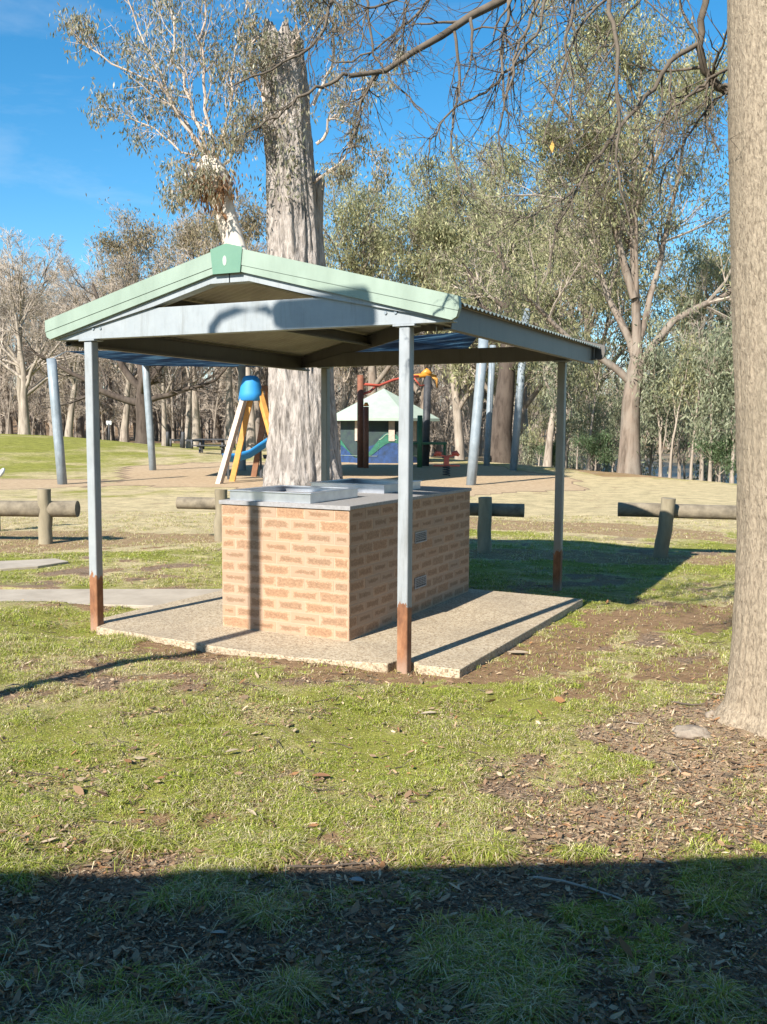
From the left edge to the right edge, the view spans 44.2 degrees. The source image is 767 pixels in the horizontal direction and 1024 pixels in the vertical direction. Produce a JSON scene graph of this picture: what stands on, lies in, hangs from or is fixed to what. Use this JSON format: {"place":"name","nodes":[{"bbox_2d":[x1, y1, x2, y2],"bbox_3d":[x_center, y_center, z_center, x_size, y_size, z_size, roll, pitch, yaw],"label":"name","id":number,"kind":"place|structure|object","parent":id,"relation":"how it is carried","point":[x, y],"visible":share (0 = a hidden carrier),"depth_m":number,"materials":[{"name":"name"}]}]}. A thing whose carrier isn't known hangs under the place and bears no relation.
{"place":"outdoors","nodes":[
{"label":"outdoors","id":0,"kind":"place"},
{"bbox_2d":[0,558,67,570],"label":"paving","id":1,"kind":"structure","parent":0,"point":[12,565],"depth_m":10.46,"materials":[{"name":"concrete"}]},
{"bbox_2d":[0,589,222,608],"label":"path","id":2,"kind":"structure","parent":0,"point":[138,598],"depth_m":8.51,"materials":[{"name":"concrete"}]},
{"bbox_2d":[0,0,729,407],"label":"sky","id":3,"kind":"structure","parent":0,"point":[50,161],"materials":[{"name":"blue"}]},
{"bbox_2d":[0,400,766,1023],"bbox_3d":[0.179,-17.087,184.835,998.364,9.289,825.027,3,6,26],"label":"ground","id":4,"kind":"structure","parent":0,"point":[132,482],"depth_m":5.49,"materials":[{"name":"soil"}]},
{"bbox_2d":[0,339,17,433],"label":"tree","id":5,"kind":"object","parent":4,"relation":"on","point":[14,398],"visible":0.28,"depth_m":84.91,"materials":[{"name":"brown plant"}]},
{"bbox_2d":[0,249,55,433],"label":"tree","id":6,"kind":"object","parent":4,"relation":"on","point":[10,420],"visible":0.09,"depth_m":93.64,"materials":[{"name":"brown plant"}]},
{"bbox_2d":[14,366,51,434],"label":"tree","id":7,"kind":"object","parent":4,"relation":"on","point":[31,409],"visible":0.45,"depth_m":84.19,"materials":[{"name":"brown plant"}]},
{"bbox_2d":[0,489,79,544],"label":"log fence","id":8,"kind":"object","parent":4,"relation":"on","point":[44,508],"visible":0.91,"depth_m":12.31,"materials":[{"name":"wood"}]},
{"bbox_2d":[0,225,80,433],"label":"bare tree","id":9,"kind":"object","parent":4,"relation":"on","point":[18,273],"visible":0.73,"depth_m":67.42,"materials":[{"name":"beige plant"}]},
{"bbox_2d":[0,234,87,435],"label":"tree","id":10,"kind":"object","parent":4,"relation":"on","point":[47,247],"visible":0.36,"depth_m":86.21,"materials":[{"name":"brown plant"}]},
{"bbox_2d":[22,284,69,434],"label":"gum tree","id":11,"kind":"object","parent":4,"relation":"on","point":[42,423],"visible":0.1,"depth_m":108.64,"materials":[{"name":"brown plant"}]},
{"bbox_2d":[46,358,66,484],"bbox_3d":[-8.577,-2.294,24.821,0.657,3.471,0.249,5,7,41],"label":"sail pole","id":12,"kind":"object","parent":4,"relation":"on","point":[55,405],"visible":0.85,"depth_m":24.72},
{"bbox_2d":[0,269,120,434],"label":"bare tree","id":13,"kind":"object","parent":4,"relation":"on","point":[25,393],"visible":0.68,"depth_m":61.41,"materials":[{"name":"beige plant"}]},
{"bbox_2d":[14,258,113,436],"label":"bare tree","id":14,"kind":"object","parent":4,"relation":"on","point":[69,425],"visible":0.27,"depth_m":79.11,"materials":[{"name":"brown plant"}]},
{"bbox_2d":[44,342,85,437],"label":"tree","id":15,"kind":"object","parent":4,"relation":"on","point":[75,418],"visible":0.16,"depth_m":86.40,"materials":[{"name":"brown plant"}]},
{"bbox_2d":[38,282,99,437],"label":"tree","id":16,"kind":"object","parent":4,"relation":"on","point":[80,428],"visible":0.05,"depth_m":100.67,"materials":[{"name":"brown plant"}]},
{"bbox_2d":[43,258,106,373],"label":"tree","id":17,"kind":"object","parent":4,"relation":"on","point":[68,293],"visible":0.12,"depth_m":94.46,"materials":[{"name":"brown plant"}]},
{"bbox_2d":[68,349,121,439],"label":"tree","id":18,"kind":"object","parent":4,"relation":"on","point":[101,412],"visible":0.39,"depth_m":83.60,"materials":[{"name":"brown plant"}]},
{"bbox_2d":[38,238,160,440],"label":"tree","id":19,"kind":"object","parent":4,"relation":"on","point":[112,425],"visible":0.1,"depth_m":94.25,"materials":[{"name":"brown plant"}]},
{"bbox_2d":[0,261,236,443],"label":"black oak","id":20,"kind":"object","parent":4,"relation":"on","point":[138,402],"visible":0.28,"depth_m":55.38,"materials":[{"name":"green plant"}]},
{"bbox_2d":[73,247,164,441],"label":"bare tree","id":21,"kind":"object","parent":4,"relation":"on","point":[124,433],"visible":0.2,"depth_m":82.82,"materials":[{"name":"beige plant"}]},
{"bbox_2d":[85,188,177,300],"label":"gum tree","id":22,"kind":"object","parent":4,"relation":"on","point":[129,249],"visible":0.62,"depth_m":85.51,"materials":[{"name":"green plant"}]},
{"bbox_2d":[142,365,155,469],"bbox_3d":[-8.190,-3.678,32.904,0.250,4.923,0.816,-4,7,-40],"label":"sail pole","id":23,"kind":"object","parent":4,"relation":"on","point":[149,416],"visible":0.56,"depth_m":32.80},
{"bbox_2d":[53,332,476,366],"bbox_3d":[-2.129,-5.366,31.648,12.593,1.544,14.446,1,5,2],"label":"shade sail","id":24,"kind":"object","parent":23,"relation":"attached to","point":[455,340],"visible":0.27,"depth_m":28.89,"materials":[{"name":"blue fabric"}]},
{"bbox_2d":[150,366,180,442],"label":"tree","id":25,"kind":"object","parent":4,"relation":"on","point":[170,412],"visible":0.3,"depth_m":84.83,"materials":[{"name":"brown plant"}]},
{"bbox_2d":[154,366,180,445],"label":"pale bare tree","id":26,"kind":"object","parent":4,"relation":"on","point":[164,417],"visible":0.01,"depth_m":61.40,"materials":[{"name":"beige plant"}]},
{"bbox_2d":[136,200,219,446],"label":"gum tree","id":27,"kind":"object","parent":4,"relation":"on","point":[196,431],"visible":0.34,"depth_m":67.08,"materials":[{"name":"green plant"}]},
{"bbox_2d":[167,366,209,431],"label":"tree","id":28,"kind":"object","parent":4,"relation":"on","point":[183,415],"visible":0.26,"depth_m":87.59,"materials":[{"name":"brown plant"}]},
{"bbox_2d":[185,366,211,447],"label":"pale bare tree","id":29,"kind":"object","parent":4,"relation":"on","point":[188,421],"visible":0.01,"depth_m":63.56,"materials":[{"name":"beige plant"}]},
{"bbox_2d":[157,207,249,447],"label":"pale bare tree","id":30,"kind":"object","parent":4,"relation":"on","point":[229,412],"visible":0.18,"depth_m":65.45,"materials":[{"name":"beige plant"}]},
{"bbox_2d":[192,439,227,454],"bbox_3d":[-8.524,-3.231,46.904,1.600,0.814,1.660,0,5,0],"label":"picnic table","id":31,"kind":"object","parent":4,"relation":"on","point":[201,445],"visible":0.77,"depth_m":46.62,"materials":[{"name":"wood"}]},
{"bbox_2d":[200,368,237,442],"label":"tree","id":32,"kind":"object","parent":4,"relation":"on","point":[212,407],"visible":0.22,"depth_m":85.67,"materials":[{"name":"brown plant"}]},
{"bbox_2d":[182,166,266,449],"bbox_3d":[-8.533,-12.376,58.876,7.442,17.701,8.403,-3,6,-31],"label":"gum tree","id":33,"kind":"object","parent":4,"relation":"on","point":[248,225],"visible":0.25,"depth_m":58.01,"materials":[{"name":"green plant"}]},
{"bbox_2d":[48,0,417,485],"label":"red gum","id":34,"kind":"object","parent":4,"relation":"on","point":[296,184],"visible":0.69,"depth_m":22.96,"materials":[{"name":"grey plant"}]},
{"bbox_2d":[207,235,266,442],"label":"tree","id":35,"kind":"object","parent":4,"relation":"on","point":[256,371],"visible":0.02,"depth_m":88.59,"materials":[{"name":"brown plant"}]},
{"bbox_2d":[211,237,266,441],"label":"tree","id":36,"kind":"object","parent":4,"relation":"on","point":[217,432],"visible":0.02,"depth_m":90.61,"materials":[{"name":"brown plant"}]},
{"bbox_2d":[215,375,268,483],"bbox_3d":[-3.750,-2.339,27.257,2.001,3.095,3.910,0,5,-6],"label":"timber play frame","id":37,"kind":"object","parent":4,"relation":"on","point":[252,388],"visible":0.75,"depth_m":26.37,"materials":[{"name":"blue wood"}]},
{"bbox_2d":[238,365,245,470],"bbox_3d":[-4.972,-3.676,33.203,0.260,4.901,0.692,0,5,-5],"label":"sail pole","id":38,"kind":"object","parent":4,"relation":"on","point":[241,375],"visible":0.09,"depth_m":33.10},
{"bbox_2d":[45,243,605,673],"bbox_3d":[-0.235,-0.529,8.173,3.388,2.875,3.748,3,6,26],"label":"picnic shelter","id":39,"kind":"object","parent":4,"relation":"on","point":[229,303],"visible":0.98,"depth_m":6.83,"materials":[{"name":"paint"}]},
{"bbox_2d":[288,862,379,867],"bbox_3d":[-0.173,1.274,3.412,0.347,0.014,0.019,0,5,-5],"label":"stick","id":40,"kind":"object","parent":4,"relation":"on","point":[314,866],"visible":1,"depth_m":3.40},
{"bbox_2d":[90,589,582,677],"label":"barbecue slab","id":41,"kind":"structure","parent":4,"relation":"on","point":[461,635],"depth_m":6.99,"materials":[{"name":"concrete"}]},
{"bbox_2d":[219,478,471,640],"bbox_3d":[-0.215,0.303,7.972,1.128,1.074,2.356,3,6,26],"label":"brick barbecue","id":42,"kind":"object","parent":41,"relation":"on","point":[318,559],"visible":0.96,"depth_m":7.04,"materials":[{"name":"brick"}]},
{"bbox_2d":[176,489,524,552],"bbox_3d":[-0.525,0.149,12.472,4.710,0.838,0.304,1,5,11],"label":"log fence","id":43,"kind":"object","parent":4,"relation":"on","point":[484,509],"visible":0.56,"depth_m":12.07,"materials":[{"name":"wood"}]},
{"bbox_2d":[263,150,440,395],"bbox_3d":[-1.731,-13.558,64.237,13.724,21.024,14.579,1,5,2],"label":"gum tree","id":44,"kind":"object","parent":4,"relation":"on","point":[352,216],"visible":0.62,"depth_m":61.70,"materials":[{"name":"green plant"}]},
{"bbox_2d":[334,366,383,409],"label":"gum tree","id":45,"kind":"object","parent":4,"relation":"on","point":[344,379],"visible":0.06,"depth_m":83.75,"materials":[{"name":"beige plant"}]},
{"bbox_2d":[334,366,397,411],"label":"tree","id":46,"kind":"object","parent":4,"relation":"on","point":[338,381],"visible":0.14,"depth_m":85.60,"materials":[{"name":"brown plant"}]},
{"bbox_2d":[7,343,732,448],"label":"wood","id":47,"kind":"object","parent":4,"relation":"on","point":[206,427],"visible":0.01,"depth_m":135.25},
{"bbox_2d":[367,246,398,395],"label":"poplar","id":48,"kind":"object","parent":4,"relation":"on","point":[387,377],"visible":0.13,"depth_m":79.14,"materials":[{"name":"green plant"}]},
{"bbox_2d":[0,548,766,1023],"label":"litter twigs","id":49,"kind":"object","parent":4,"relation":"on","point":[114,920],"visible":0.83,"depth_m":3.18,"materials":[{"name":"wood"}]},
{"bbox_2d":[0,531,766,1023],"bbox_3d":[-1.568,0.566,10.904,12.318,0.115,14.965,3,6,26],"label":"leaf litter","id":50,"kind":"object","parent":4,"relation":"on","point":[368,941],"visible":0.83,"depth_m":3.10,"materials":[{"name":"brown plant"}]},
{"bbox_2d":[337,389,439,462],"bbox_3d":[0.001,-3.844,42.326,4.897,3.366,4.897,0,5,0],"label":"park hut","id":51,"kind":"object","parent":4,"relation":"on","point":[383,406],"visible":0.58,"depth_m":40.56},
{"bbox_2d":[357,368,446,467],"bbox_3d":[0.813,-3.688,37.070,4.236,4.033,2.357,-1,5,-19],"label":"climbing frame","id":52,"kind":"object","parent":4,"relation":"on","point":[423,443],"visible":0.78,"depth_m":36.41,"materials":[{"name":"orange paint"}]},
{"bbox_2d":[418,332,467,454],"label":"tree","id":53,"kind":"object","parent":4,"relation":"on","point":[438,448],"depth_m":95.83,"materials":[{"name":"brown plant"}]},
{"bbox_2d":[338,133,549,413],"bbox_3d":[4.275,-13.659,67.830,15.514,23.766,16.481,1,5,7],"label":"gum tree","id":54,"kind":"object","parent":4,"relation":"on","point":[418,392],"visible":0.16,"depth_m":62.91,"materials":[{"name":"green plant"}]},
{"bbox_2d":[414,329,478,455],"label":"tree","id":55,"kind":"object","parent":4,"relation":"on","point":[446,399],"visible":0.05,"depth_m":91.74,"materials":[{"name":"brown plant"}]},
{"bbox_2d":[433,450,459,475],"bbox_3d":[1.998,-1.550,29.981,0.846,0.825,0.254,0,5,-7],"label":"spring rocker","id":56,"kind":"object","parent":4,"relation":"on","point":[446,460],"visible":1,"depth_m":29.92,"materials":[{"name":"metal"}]},
{"bbox_2d":[430,364,467,456],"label":"tree","id":57,"kind":"object","parent":4,"relation":"on","point":[437,422],"visible":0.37,"depth_m":90.03,"materials":[{"name":"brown plant"}]},
{"bbox_2d":[431,364,467,454],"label":"tree","id":58,"kind":"object","parent":4,"relation":"on","point":[448,437],"visible":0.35,"depth_m":90.45,"materials":[{"name":"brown plant"}]},
{"bbox_2d":[430,376,468,457],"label":"tree","id":59,"kind":"object","parent":4,"relation":"on","point":[438,424],"visible":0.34,"depth_m":87.36,"materials":[{"name":"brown plant"}]},
{"bbox_2d":[368,145,532,459],"bbox_3d":[5.081,-11.996,61.252,11.931,21.821,9.824,-3,6,-36],"label":"gum tree","id":60,"kind":"object","parent":4,"relation":"on","point":[410,267],"visible":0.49,"depth_m":59.56,"materials":[{"name":"green plant"}]},
{"bbox_2d":[434,372,485,452],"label":"wood tree","id":61,"kind":"object","parent":4,"relation":"on","point":[463,421],"visible":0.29,"depth_m":89.07,"materials":[{"name":"brown plant"}]},
{"bbox_2d":[433,139,503,455],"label":"poplar","id":62,"kind":"object","parent":4,"relation":"on","point":[470,401],"visible":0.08,"depth_m":77.00,"materials":[{"name":"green plant"}]},
{"bbox_2d":[466,338,487,484],"bbox_3d":[2.525,-2.693,25.419,0.268,4.364,0.762,5,7,44],"label":"sail pole","id":63,"kind":"object","parent":4,"relation":"on","point":[476,423],"visible":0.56,"depth_m":25.31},
{"bbox_2d":[452,363,515,454],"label":"gum tree","id":64,"kind":"object","parent":4,"relation":"on","point":[482,422],"visible":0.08,"depth_m":95.38,"materials":[{"name":"brown plant"}]},
{"bbox_2d":[483,345,495,465],"bbox_3d":[4.324,-4.215,38.492,0.259,5.154,0.796,3,6,26],"label":"sail pole","id":65,"kind":"object","parent":4,"relation":"on","point":[489,409],"visible":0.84,"depth_m":38.38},
{"bbox_2d":[427,125,564,405],"bbox_3d":[7.136,-11.935,57.078,10.217,22.694,12.408,1,5,6],"label":"gum tree","id":66,"kind":"object","parent":4,"relation":"on","point":[510,167],"visible":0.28,"depth_m":56.51,"materials":[{"name":"green plant"}]},
{"bbox_2d":[229,0,766,738],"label":"tree","id":67,"kind":"object","parent":4,"relation":"on","point":[743,702],"visible":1,"depth_m":4.71,"materials":[{"name":"brown plant"}]},
{"bbox_2d":[418,199,595,463],"bbox_3d":[5.713,-8.083,42.946,8.278,12.238,7.046,2,5,16],"label":"dark gum","id":68,"kind":"object","parent":4,"relation":"on","point":[501,432],"visible":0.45,"depth_m":42.48,"materials":[{"name":"green plant"}]},
{"bbox_2d":[510,308,529,469],"bbox_3d":[4.971,-4.322,34.500,0.279,6.199,1.005,5,7,40],"label":"sail pole","id":69,"kind":"object","parent":4,"relation":"on","point":[516,426],"visible":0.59,"depth_m":34.38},
{"bbox_2d":[495,165,557,417],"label":"poplar","id":70,"kind":"object","parent":4,"relation":"on","point":[529,383],"visible":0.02,"depth_m":74.76,"materials":[{"name":"green plant"}]},
{"bbox_2d":[461,186,598,463],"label":"gum tree","id":71,"kind":"object","parent":4,"relation":"on","point":[525,406],"visible":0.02,"depth_m":73.51,"materials":[{"name":"green plant"}]},
{"bbox_2d":[518,414,545,465],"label":"sapling","id":72,"kind":"object","parent":4,"relation":"on","point":[528,459],"visible":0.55,"depth_m":51.73,"materials":[{"name":"green plant"}]},
{"bbox_2d":[495,370,575,454],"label":"gum tree","id":73,"kind":"object","parent":4,"relation":"on","point":[539,394],"visible":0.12,"depth_m":96.43,"materials":[{"name":"green plant"}]},
{"bbox_2d":[522,389,555,465],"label":"sapling","id":74,"kind":"object","parent":4,"relation":"on","point":[535,433],"visible":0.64,"depth_m":50.07,"materials":[{"name":"green plant"}]},
{"bbox_2d":[528,440,569,467],"bbox_3d":[7.407,-2.359,41.913,1.556,1.908,1.712,-4,7,-42],"label":"bush","id":75,"kind":"object","parent":4,"relation":"on","point":[542,447],"visible":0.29,"depth_m":41.83,"materials":[{"name":"green plant"}]},
{"bbox_2d":[527,325,596,467],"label":"sapling","id":76,"kind":"object","parent":4,"relation":"on","point":[553,401],"visible":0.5,"depth_m":37.82,"materials":[{"name":"green plant"}]},
{"bbox_2d":[509,268,626,466],"bbox_3d":[7.688,-6.064,40.428,5.964,9.225,5.240,-5,7,-45],"label":"pale gum","id":77,"kind":"object","parent":4,"relation":"on","point":[547,461],"visible":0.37,"depth_m":40.78,"materials":[{"name":"green plant"}]},
{"bbox_2d":[475,140,672,466],"bbox_3d":[10.498,-11.320,55.173,11.931,21.821,9.824,2,6,21],"label":"gum tree","id":78,"kind":"object","parent":4,"relation":"on","point":[581,320],"visible":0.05,"depth_m":54.68,"materials":[{"name":"green plant"}]},
{"bbox_2d":[567,367,601,468],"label":"sapling","id":79,"kind":"object","parent":4,"relation":"on","point":[578,403],"visible":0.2,"depth_m":43.41,"materials":[{"name":"green plant"}]},
{"bbox_2d":[566,400,603,469],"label":"sapling","id":80,"kind":"object","parent":4,"relation":"on","point":[581,466],"visible":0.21,"depth_m":55.76,"materials":[{"name":"green plant"}]},
{"bbox_2d":[533,876,643,908],"bbox_3d":[0.703,1.295,3.231,0.397,0.015,0.048,4,6,32],"label":"stick","id":81,"kind":"object","parent":4,"relation":"on","point":[571,883],"visible":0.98,"depth_m":3.27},
{"bbox_2d":[476,179,705,470],"bbox_3d":[10.751,-8.567,48.309,11.337,17.367,12.044,-3,6,-30],"label":"gum tree","id":82,"kind":"object","parent":4,"relation":"on","point":[625,315],"visible":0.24,"depth_m":47.69,"materials":[{"name":"green plant"}]},
{"bbox_2d":[556,296,626,469],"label":"sapling","id":83,"kind":"object","parent":4,"relation":"on","point":[587,371],"visible":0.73,"depth_m":36.89,"materials":[{"name":"green plant"}]},
{"bbox_2d":[569,429,618,470],"bbox_3d":[7.925,-2.229,35.376,1.712,1.908,1.556,3,6,26],"label":"bush","id":84,"kind":"object","parent":4,"relation":"on","point":[596,445],"visible":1,"depth_m":35.18,"materials":[{"name":"green plant"}]},
{"bbox_2d":[457,0,731,474],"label":"gum tree","id":85,"kind":"object","parent":4,"relation":"on","point":[629,459],"visible":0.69,"depth_m":32.45,"materials":[{"name":"green plant"}]},
{"bbox_2d":[570,372,618,471],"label":"sapling","id":86,"kind":"object","parent":4,"relation":"on","point":[596,418],"visible":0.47,"depth_m":40.59,"materials":[{"name":"green plant"}]},
{"bbox_2d":[572,382,617,472],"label":"sapling","id":87,"kind":"object","parent":4,"relation":"on","point":[607,469],"visible":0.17,"depth_m":51.85,"materials":[{"name":"green plant"}]},
{"bbox_2d":[582,375,624,471],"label":"sapling","id":88,"kind":"object","parent":4,"relation":"on","point":[616,406],"visible":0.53,"depth_m":37.91,"materials":[{"name":"green plant"}]},
{"bbox_2d":[611,381,668,475],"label":"sapling","id":89,"kind":"object","parent":4,"relation":"on","point":[645,466],"visible":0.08,"depth_m":43.69,"materials":[{"name":"green plant"}]},
{"bbox_2d":[615,304,700,476],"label":"sapling","id":90,"kind":"object","parent":4,"relation":"on","point":[649,367],"visible":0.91,"depth_m":32.55,"materials":[{"name":"green plant"}]},
{"bbox_2d":[640,347,685,475],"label":"sapling","id":91,"kind":"object","parent":4,"relation":"on","point":[648,449],"visible":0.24,"depth_m":35.70,"materials":[{"name":"green plant"}]},
{"bbox_2d":[620,224,733,374],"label":"gum tree","id":92,"kind":"object","parent":4,"relation":"on","point":[710,268],"visible":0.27,"depth_m":40.28,"materials":[{"name":"green plant"}]},
{"bbox_2d":[618,497,735,558],"bbox_3d":[4.851,0.276,11.323,3.973,0.856,0.364,1,5,10],"label":"log fence","id":93,"kind":"object","parent":4,"relation":"on","point":[667,510],"visible":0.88,"depth_m":11.48,"materials":[{"name":"wood"}]},
{"bbox_2d":[642,308,717,478],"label":"sapling","id":94,"kind":"object","parent":4,"relation":"on","point":[679,445],"visible":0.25,"depth_m":33.89,"materials":[{"name":"green plant"}]},
{"bbox_2d":[650,302,719,477],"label":"sapling","id":95,"kind":"object","parent":4,"relation":"on","point":[675,407],"visible":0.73,"depth_m":30.79,"materials":[{"name":"green plant"}]},
{"bbox_2d":[641,230,729,480],"bbox_3d":[16.335,-6.703,46.605,7.636,13.965,6.287,1,5,10],"label":"gum tree","id":96,"kind":"object","parent":4,"relation":"on","point":[659,312],"visible":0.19,"depth_m":46.34,"materials":[{"name":"green plant"}]},
{"bbox_2d":[661,341,709,478],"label":"sapling","id":97,"kind":"object","parent":4,"relation":"on","point":[684,459],"visible":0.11,"depth_m":41.56,"materials":[{"name":"green plant"}]},
{"bbox_2d":[649,283,731,480],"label":"sapling","id":98,"kind":"object","parent":4,"relation":"on","point":[701,467],"visible":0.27,"depth_m":30.99,"materials":[{"name":"green plant"}]},
{"bbox_2d":[672,724,712,739],"bbox_3d":[1.565,1.121,4.785,0.191,0.071,0.175,1,5,6],"label":"rock","id":99,"kind":"object","parent":4,"relation":"on","point":[690,732],"visible":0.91,"depth_m":4.74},
{"bbox_2d":[672,289,729,479],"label":"sapling","id":100,"kind":"object","parent":4,"relation":"on","point":[694,432],"visible":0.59,"depth_m":29.92,"materials":[{"name":"green plant"}]},
{"bbox_2d":[681,302,734,481],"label":"sapling","id":101,"kind":"object","parent":4,"relation":"on","point":[713,373],"visible":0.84,"depth_m":28.45,"materials":[{"name":"green plant"}]},
{"bbox_2d":[680,397,736,482],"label":"sapling","id":102,"kind":"object","parent":4,"relation":"on","point":[697,462],"visible":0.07,"depth_m":39.74,"materials":[{"name":"green plant"}]},
{"bbox_2d":[682,305,735,481],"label":"sapling","id":103,"kind":"object","parent":4,"relation":"on","point":[731,372],"visible":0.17,"depth_m":29.43,"materials":[{"name":"green plant"}]},
{"bbox_2d":[688,432,736,481],"bbox_3d":[10.276,-1.595,28.908,1.712,1.908,1.556,3,6,30],"label":"bush","id":104,"kind":"object","parent":4,"relation":"on","point":[721,455],"visible":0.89,"depth_m":28.73,"materials":[{"name":"green plant"}]},
{"bbox_2d":[693,326,735,483],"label":"sapling","id":105,"kind":"object","parent":4,"relation":"on","point":[732,435],"visible":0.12,"depth_m":28.22,"materials":[{"name":"green plant"}]},
{"bbox_2d":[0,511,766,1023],"bbox_3d":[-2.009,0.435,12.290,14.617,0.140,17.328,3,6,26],"label":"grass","id":106,"kind":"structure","parent":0,"point":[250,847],"depth_m":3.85,"materials":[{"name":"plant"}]},
{"bbox_2d":[429,446,736,483],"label":"river water","id":107,"kind":"structure","parent":0,"point":[665,467],"depth_m":76.56,"materials":[{"name":"blue liquid"}]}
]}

